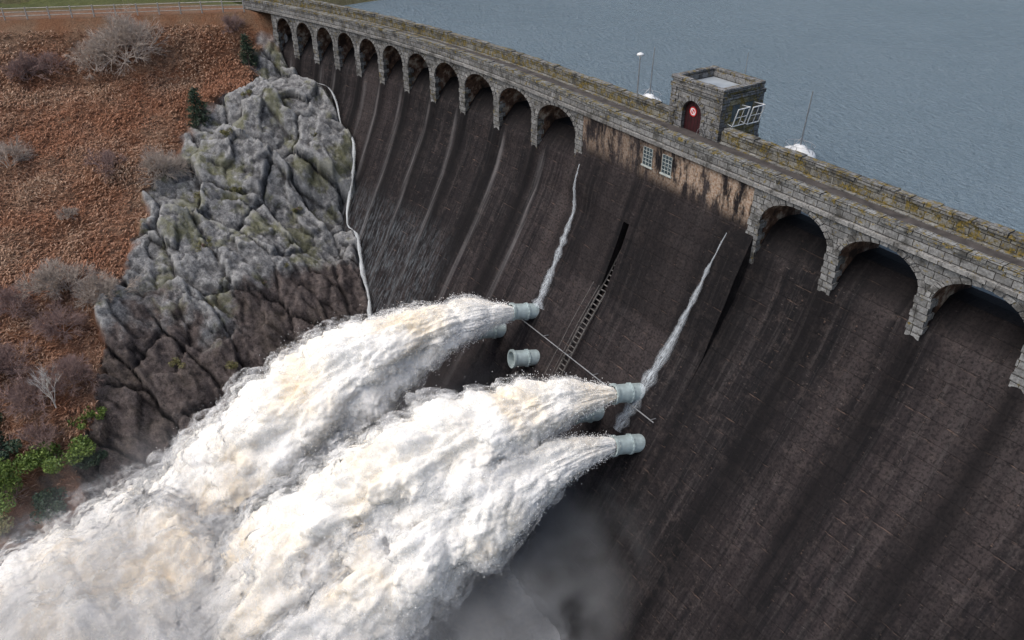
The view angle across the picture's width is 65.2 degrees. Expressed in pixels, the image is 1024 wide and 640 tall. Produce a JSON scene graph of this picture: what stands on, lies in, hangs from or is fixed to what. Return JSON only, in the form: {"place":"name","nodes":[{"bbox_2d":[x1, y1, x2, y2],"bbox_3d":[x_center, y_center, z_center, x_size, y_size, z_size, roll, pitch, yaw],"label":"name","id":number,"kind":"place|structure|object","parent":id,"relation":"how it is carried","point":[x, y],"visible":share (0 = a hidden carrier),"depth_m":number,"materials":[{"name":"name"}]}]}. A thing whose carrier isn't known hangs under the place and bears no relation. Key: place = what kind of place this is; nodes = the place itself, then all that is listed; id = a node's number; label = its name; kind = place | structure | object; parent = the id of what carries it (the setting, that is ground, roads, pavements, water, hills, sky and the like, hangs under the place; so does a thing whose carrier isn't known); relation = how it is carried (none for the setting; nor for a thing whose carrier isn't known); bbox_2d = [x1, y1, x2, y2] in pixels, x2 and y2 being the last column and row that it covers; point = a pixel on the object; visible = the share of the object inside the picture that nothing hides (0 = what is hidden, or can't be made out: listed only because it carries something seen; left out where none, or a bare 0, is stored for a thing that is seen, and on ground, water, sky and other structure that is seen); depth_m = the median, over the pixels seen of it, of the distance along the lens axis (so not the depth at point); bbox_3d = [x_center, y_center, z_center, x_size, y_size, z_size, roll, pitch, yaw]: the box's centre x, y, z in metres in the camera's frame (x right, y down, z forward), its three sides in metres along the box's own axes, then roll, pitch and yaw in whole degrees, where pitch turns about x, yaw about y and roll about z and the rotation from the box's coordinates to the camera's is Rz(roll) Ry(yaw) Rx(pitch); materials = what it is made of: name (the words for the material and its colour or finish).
{"place":"outdoors","nodes":[
{"label":"outdoors","id":0,"kind":"place"},
{"bbox_2d":[0,0,376,5],"bbox_3d":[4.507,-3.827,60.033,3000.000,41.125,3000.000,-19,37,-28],"label":"ground","id":1,"kind":"structure","parent":0,"point":[343,2],"depth_m":96.52,"materials":[{"name":"soil"}]},
{"bbox_2d":[243,0,1023,639],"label":"dam","id":2,"kind":"structure","parent":1,"relation":"on","point":[825,416],"depth_m":45.48,"materials":[{"name":"concrete"}]},
{"bbox_2d":[477,323,505,339],"bbox_3d":[-1.186,0.904,59.488,2.963,2.161,1.320,-12,34,-19],"label":"outlet pipe","id":3,"kind":"object","parent":2,"relation":"attached to","point":[499,331],"visible":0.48,"depth_m":58.87,"materials":[{"name":"metal"}]},
{"bbox_2d":[507,349,539,367],"bbox_3d":[1.194,2.802,56.451,2.963,2.161,1.320,-12,34,-19],"label":"outlet pipe","id":4,"kind":"object","parent":2,"relation":"attached to","point":[524,357],"visible":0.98,"depth_m":55.85,"materials":[{"name":"metal"}]},
{"bbox_2d":[508,303,538,320],"bbox_3d":[1.181,-0.480,57.363,2.963,2.161,1.320,-12,34,-19],"label":"outlet pipe","id":5,"kind":"object","parent":2,"relation":"attached to","point":[526,311],"visible":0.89,"depth_m":56.66,"materials":[{"name":"metal"}]},
{"bbox_2d":[536,167,578,305],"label":"water stream","id":6,"kind":"structure","parent":5,"relation":"attached to","point":[558,253],"depth_m":56.34,"materials":[{"name":"white liquid"}]},
{"bbox_2d":[571,406,604,424],"bbox_3d":[5.128,6.082,51.390,2.963,2.161,1.320,-12,34,-19],"label":"outlet pipe","id":7,"kind":"object","parent":2,"relation":"attached to","point":[598,415],"visible":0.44,"depth_m":50.78,"materials":[{"name":"paint"}]},
{"bbox_2d":[609,433,644,456],"bbox_3d":[7.281,7.657,48.681,2.963,2.161,1.320,-12,34,-19],"label":"outlet pipe","id":8,"kind":"object","parent":2,"relation":"attached to","point":[629,444],"visible":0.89,"depth_m":47.99,"materials":[{"name":"metal"}]},
{"bbox_2d":[609,382,644,404],"bbox_3d":[7.385,4.610,49.406,2.963,2.161,1.320,-12,34,-19],"label":"outlet pipe","id":9,"kind":"object","parent":2,"relation":"attached to","point":[629,392],"visible":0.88,"depth_m":48.72,"materials":[{"name":"metal"}]},
{"bbox_2d":[617,245,719,425],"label":"water stream","id":10,"kind":"structure","parent":9,"relation":"attached to","point":[670,341],"depth_m":48.03,"materials":[{"name":"white liquid"}]},
{"bbox_2d":[636,52,643,95],"bbox_3d":[8.349,-16.163,52.645,0.468,2.820,0.480,-19,37,-28],"label":"lamp post","id":11,"kind":"object","parent":2,"relation":"on","point":[640,54],"visible":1,"depth_m":52.33,"materials":[{"name":"metal"}]},
{"bbox_2d":[643,146,671,175],"bbox_3d":[8.971,-9.726,48.731,0.312,1.150,2.500,-19,37,-28],"label":"block window glass","id":12,"kind":"structure","parent":2,"relation":"in","point":[664,156],"depth_m":48.49,"materials":[{"name":"grey glass"}]},
{"bbox_2d":[668,65,766,141],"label":"stone gate tower","id":13,"kind":"structure","parent":2,"relation":"on","point":[713,102],"depth_m":48.60,"materials":[{"name":"stone"}]},
{"bbox_2d":[683,101,700,133],"bbox_3d":[11.290,-12.621,49.447,0.080,2.200,1.700,-19,37,-28],"label":"door","id":14,"kind":"structure","parent":13,"relation":"in","point":[692,104],"depth_m":49.64,"materials":[{"name":"red wood"}]},
{"bbox_2d":[731,101,752,121],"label":"end windows","id":15,"kind":"structure","parent":13,"relation":"in","point":[735,108],"depth_m":48.17,"materials":[{"name":"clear glass"}]},
{"bbox_2d":[0,0,388,565],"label":"hillside terrain","id":16,"kind":"structure","parent":0,"point":[205,314],"depth_m":69.97,"materials":[{"name":"soil"}]},
{"bbox_2d":[0,514,13,536],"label":"green bush","id":17,"kind":"object","parent":16,"relation":"on","point":[7,525],"visible":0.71,"depth_m":55.18,"materials":[{"name":"green plant"}]},
{"bbox_2d":[0,457,21,484],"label":"green bush","id":18,"kind":"object","parent":16,"relation":"on","point":[6,468],"visible":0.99,"depth_m":56.63,"materials":[{"name":"green plant"}]},
{"bbox_2d":[0,430,22,461],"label":"green bush","id":19,"kind":"object","parent":16,"relation":"on","point":[14,446],"visible":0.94,"depth_m":57.49,"materials":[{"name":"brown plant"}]},
{"bbox_2d":[0,474,28,522],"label":"green bush","id":20,"kind":"object","parent":16,"relation":"on","point":[10,488],"visible":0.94,"depth_m":56.71,"materials":[{"name":"green plant"}]},
{"bbox_2d":[0,134,38,167],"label":"bare shrub","id":21,"kind":"object","parent":16,"relation":"on","point":[13,151],"visible":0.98,"depth_m":70.83,"materials":[{"name":"grey plant"}]},
{"bbox_2d":[0,338,41,384],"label":"bare shrub","id":22,"kind":"object","parent":16,"relation":"on","point":[5,362],"visible":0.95,"depth_m":60.10,"materials":[{"name":"plant"}]},
{"bbox_2d":[0,283,42,319],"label":"bare shrub","id":23,"kind":"object","parent":16,"relation":"on","point":[8,298],"visible":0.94,"depth_m":62.43,"materials":[{"name":"plant"}]},
{"bbox_2d":[0,49,49,84],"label":"bare shrub","id":24,"kind":"object","parent":16,"relation":"on","point":[14,67],"visible":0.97,"depth_m":76.14,"materials":[{"name":"brown plant"}]},
{"bbox_2d":[0,369,68,423],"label":"bare shrub","id":25,"kind":"object","parent":16,"relation":"on","point":[25,393],"visible":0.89,"depth_m":59.30,"materials":[{"name":"brown plant"}]},
{"bbox_2d":[10,418,64,452],"bbox_3d":[-34.668,8.805,58.767,3.480,3.088,3.499,-19,37,-28],"label":"bare shrub","id":26,"kind":"object","parent":16,"relation":"on","point":[35,435],"visible":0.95,"depth_m":58.61,"materials":[{"name":"plant"}]},
{"bbox_2d":[28,363,61,407],"bbox_3d":[-34.782,5.022,59.306,2.410,3.595,3.284,-1,32,-2],"label":"birch tree","id":27,"kind":"object","parent":16,"relation":"on","point":[44,387],"visible":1,"depth_m":59.45,"materials":[{"name":"grey plant"}]},
{"bbox_2d":[26,50,69,75],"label":"bare shrub","id":28,"kind":"object","parent":16,"relation":"on","point":[44,57],"visible":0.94,"depth_m":76.93,"materials":[{"name":"grey plant"}]},
{"bbox_2d":[30,486,67,524],"bbox_3d":[-33.508,13.307,57.826,2.786,1.922,2.738,-19,37,-28],"label":"green bush","id":29,"kind":"object","parent":16,"relation":"on","point":[44,500],"visible":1,"depth_m":57.54,"materials":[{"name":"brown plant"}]},
{"bbox_2d":[11,434,96,474],"bbox_3d":[-33.488,9.967,58.584,5.666,2.283,3.595,-19,37,-28],"label":"green bush","id":30,"kind":"object","parent":16,"relation":"on","point":[32,461],"visible":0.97,"depth_m":58.26,"materials":[{"name":"green plant"}]},
{"bbox_2d":[12,257,101,300],"bbox_3d":[-36.536,-3.668,64.108,6.722,3.296,5.031,-19,37,-28],"label":"bare shrub","id":31,"kind":"object","parent":16,"relation":"on","point":[50,275],"visible":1,"depth_m":63.40,"materials":[{"name":"grey plant"}]},
{"bbox_2d":[26,295,90,343],"bbox_3d":[-35.341,0.250,62.656,4.269,3.352,4.702,12,34,18],"label":"bare shrub","id":32,"kind":"object","parent":16,"relation":"on","point":[50,330],"visible":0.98,"depth_m":62.34,"materials":[{"name":"brown plant"}]},
{"bbox_2d":[53,207,79,220],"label":"bare shrub","id":33,"kind":"object","parent":16,"relation":"on","point":[66,213],"visible":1,"depth_m":68.85,"materials":[{"name":"plant"}]},
{"bbox_2d":[44,353,104,396],"bbox_3d":[-33.314,3.887,61.275,4.064,3.343,4.104,-6,33,-10],"label":"bare shrub","id":34,"kind":"object","parent":16,"relation":"on","point":[68,365],"visible":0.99,"depth_m":60.82,"materials":[{"name":"brown plant"}]},
{"bbox_2d":[66,406,107,429],"bbox_3d":[-32.297,7.334,60.830,1.917,1.183,2.861,22,38,31],"label":"green bush","id":35,"kind":"object","parent":16,"relation":"on","point":[101,411],"visible":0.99,"depth_m":60.68,"materials":[{"name":"green plant"}]},
{"bbox_2d":[71,449,108,469],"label":"green bush","id":36,"kind":"object","parent":16,"relation":"on","point":[87,462],"visible":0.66,"depth_m":59.72,"materials":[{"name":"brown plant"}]},
{"bbox_2d":[61,33,120,81],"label":"bare shrub","id":37,"kind":"object","parent":16,"relation":"on","point":[96,58],"visible":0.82,"depth_m":77.38,"materials":[{"name":"grey plant"}]},
{"bbox_2d":[65,269,142,314],"bbox_3d":[-33.300,-2.494,64.695,4.478,3.779,5.670,20,37,29],"label":"bare shrub","id":38,"kind":"object","parent":16,"relation":"on","point":[93,280],"visible":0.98,"depth_m":64.09,"materials":[{"name":"grey plant"}]},
{"bbox_2d":[81,148,127,182],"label":"bare shrub","id":39,"kind":"object","parent":16,"relation":"on","point":[107,156],"visible":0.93,"depth_m":71.15,"materials":[{"name":"brown plant"}]},
{"bbox_2d":[0,0,244,19],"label":"post and rail fence","id":40,"kind":"object","parent":16,"relation":"on","point":[114,8],"visible":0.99,"depth_m":79.99,"materials":[{"name":"grey wood"}]},
{"bbox_2d":[77,0,170,77],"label":"bare shrub","id":41,"kind":"object","parent":16,"relation":"on","point":[124,28],"visible":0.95,"depth_m":77.29,"materials":[{"name":"grey plant"}]},
{"bbox_2d":[0,22,262,506],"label":"bracken","id":42,"kind":"object","parent":16,"relation":"on","point":[92,166],"visible":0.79,"depth_m":71.36,"materials":[{"name":"brown plant"}]},
{"bbox_2d":[135,144,194,189],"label":"bare shrub","id":43,"kind":"object","parent":16,"relation":"on","point":[158,163],"visible":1,"depth_m":72.00,"materials":[{"name":"grey plant"}]},
{"bbox_2d":[168,357,185,368],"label":"heather tuft","id":44,"kind":"object","parent":16,"relation":"on","point":[178,361],"visible":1,"depth_m":63.89,"materials":[{"name":"green plant"}]},
{"bbox_2d":[193,191,200,199],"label":"heather tuft","id":45,"kind":"object","parent":16,"relation":"on","point":[196,194],"visible":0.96,"depth_m":71.56,"materials":[{"name":"green plant"}]},
{"bbox_2d":[185,86,210,128],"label":"conifer tree","id":46,"kind":"object","parent":16,"relation":"on","point":[192,97],"visible":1,"depth_m":75.86,"materials":[{"name":"green plant"}]},
{"bbox_2d":[195,239,212,251],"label":"heather tuft","id":47,"kind":"object","parent":16,"relation":"on","point":[205,245],"visible":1,"depth_m":68.73,"materials":[{"name":"green plant"}]},
{"bbox_2d":[219,127,231,136],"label":"heather tuft","id":48,"kind":"object","parent":16,"relation":"on","point":[224,132],"visible":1,"depth_m":73.33,"materials":[{"name":"green plant"}]},
{"bbox_2d":[225,360,237,369],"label":"heather tuft","id":49,"kind":"object","parent":16,"relation":"on","point":[232,365],"visible":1,"depth_m":64.80,"materials":[{"name":"green plant"}]},
{"bbox_2d":[219,13,245,35],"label":"bare shrub","id":50,"kind":"object","parent":16,"relation":"on","point":[232,22],"visible":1,"depth_m":80.75,"materials":[{"name":"brown plant"}]},
{"bbox_2d":[229,185,241,193],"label":"heather tuft","id":51,"kind":"object","parent":16,"relation":"on","point":[234,188],"visible":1,"depth_m":72.49,"materials":[{"name":"green plant"}]},
{"bbox_2d":[240,89,251,96],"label":"heather tuft","id":52,"kind":"object","parent":16,"relation":"on","point":[249,92],"visible":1,"depth_m":75.53,"materials":[{"name":"green plant"}]},
{"bbox_2d":[235,32,258,67],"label":"conifer tree","id":53,"kind":"object","parent":16,"relation":"on","point":[245,53],"visible":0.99,"depth_m":80.51,"materials":[{"name":"green plant"}]},
{"bbox_2d":[292,205,302,212],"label":"heather tuft","id":54,"kind":"object","parent":16,"relation":"on","point":[295,210],"visible":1,"depth_m":73.63,"materials":[{"name":"green plant"}]},
{"bbox_2d":[318,83,369,319],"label":"water stream","id":55,"kind":"structure","parent":16,"relation":"on","point":[354,231],"depth_m":73.75,"materials":[{"name":"white liquid"}]},
{"bbox_2d":[345,0,1023,300],"bbox_3d":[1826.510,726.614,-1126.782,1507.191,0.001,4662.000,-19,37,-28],"label":"reservoir water","id":56,"kind":"structure","parent":0,"point":[923,99],"depth_m":74.64,"materials":[{"name":"liquid"}]},
{"bbox_2d":[638,47,660,100],"bbox_3d":[10.846,-18.923,62.362,1.875,4.601,2.500,-19,37,-28],"label":"sailboat","id":57,"kind":"object","parent":56,"relation":"on","point":[649,95],"visible":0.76,"depth_m":62.76,"materials":[{"name":"white paint"}]},
{"bbox_2d":[784,91,815,158],"bbox_3d":[19.176,-12.758,52.496,1.875,4.601,2.500,-19,37,-28],"label":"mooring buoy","id":58,"kind":"object","parent":56,"relation":"on","point":[801,147],"visible":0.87,"depth_m":52.88,"materials":[{"name":"white paint"}]},
{"label":"river water","id":59,"kind":"structure","parent":0,"visible":0},
{"bbox_2d":[0,470,560,639],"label":"splash foam","id":60,"kind":"object","parent":59,"relation":"on","point":[140,573],"visible":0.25,"depth_m":48.90,"materials":[{"name":"liquid"}]},
{"bbox_2d":[135,335,480,498],"bbox_3d":[-18.071,10.015,61.133,29.708,21.053,13.411,-19,37,-28],"label":"water jet","id":61,"kind":"object","parent":59,"relation":"in","point":[148,483],"visible":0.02,"depth_m":57.34,"materials":[{"name":"white liquid"}]},
{"bbox_2d":[148,298,513,530],"bbox_3d":[-16.943,11.797,58.083,34.458,26.483,15.509,-19,37,-28],"label":"water jet","id":62,"kind":"object","parent":59,"relation":"in","point":[259,428],"visible":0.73,"depth_m":52.08,"materials":[{"name":"white liquid"}]},
{"bbox_2d":[99,294,620,639],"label":"spray droplets","id":63,"kind":"object","parent":59,"relation":"in","point":[565,438],"visible":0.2,"depth_m":46.37},
{"bbox_2d":[179,379,616,639],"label":"water jet","id":64,"kind":"object","parent":59,"relation":"in","point":[262,618],"visible":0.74,"depth_m":44.19,"materials":[{"name":"white liquid"}]},
{"bbox_2d":[268,436,616,639],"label":"water jet","id":65,"kind":"object","parent":59,"relation":"in","point":[438,534],"visible":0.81,"depth_m":42.74,"materials":[{"name":"white liquid"}]}
]}

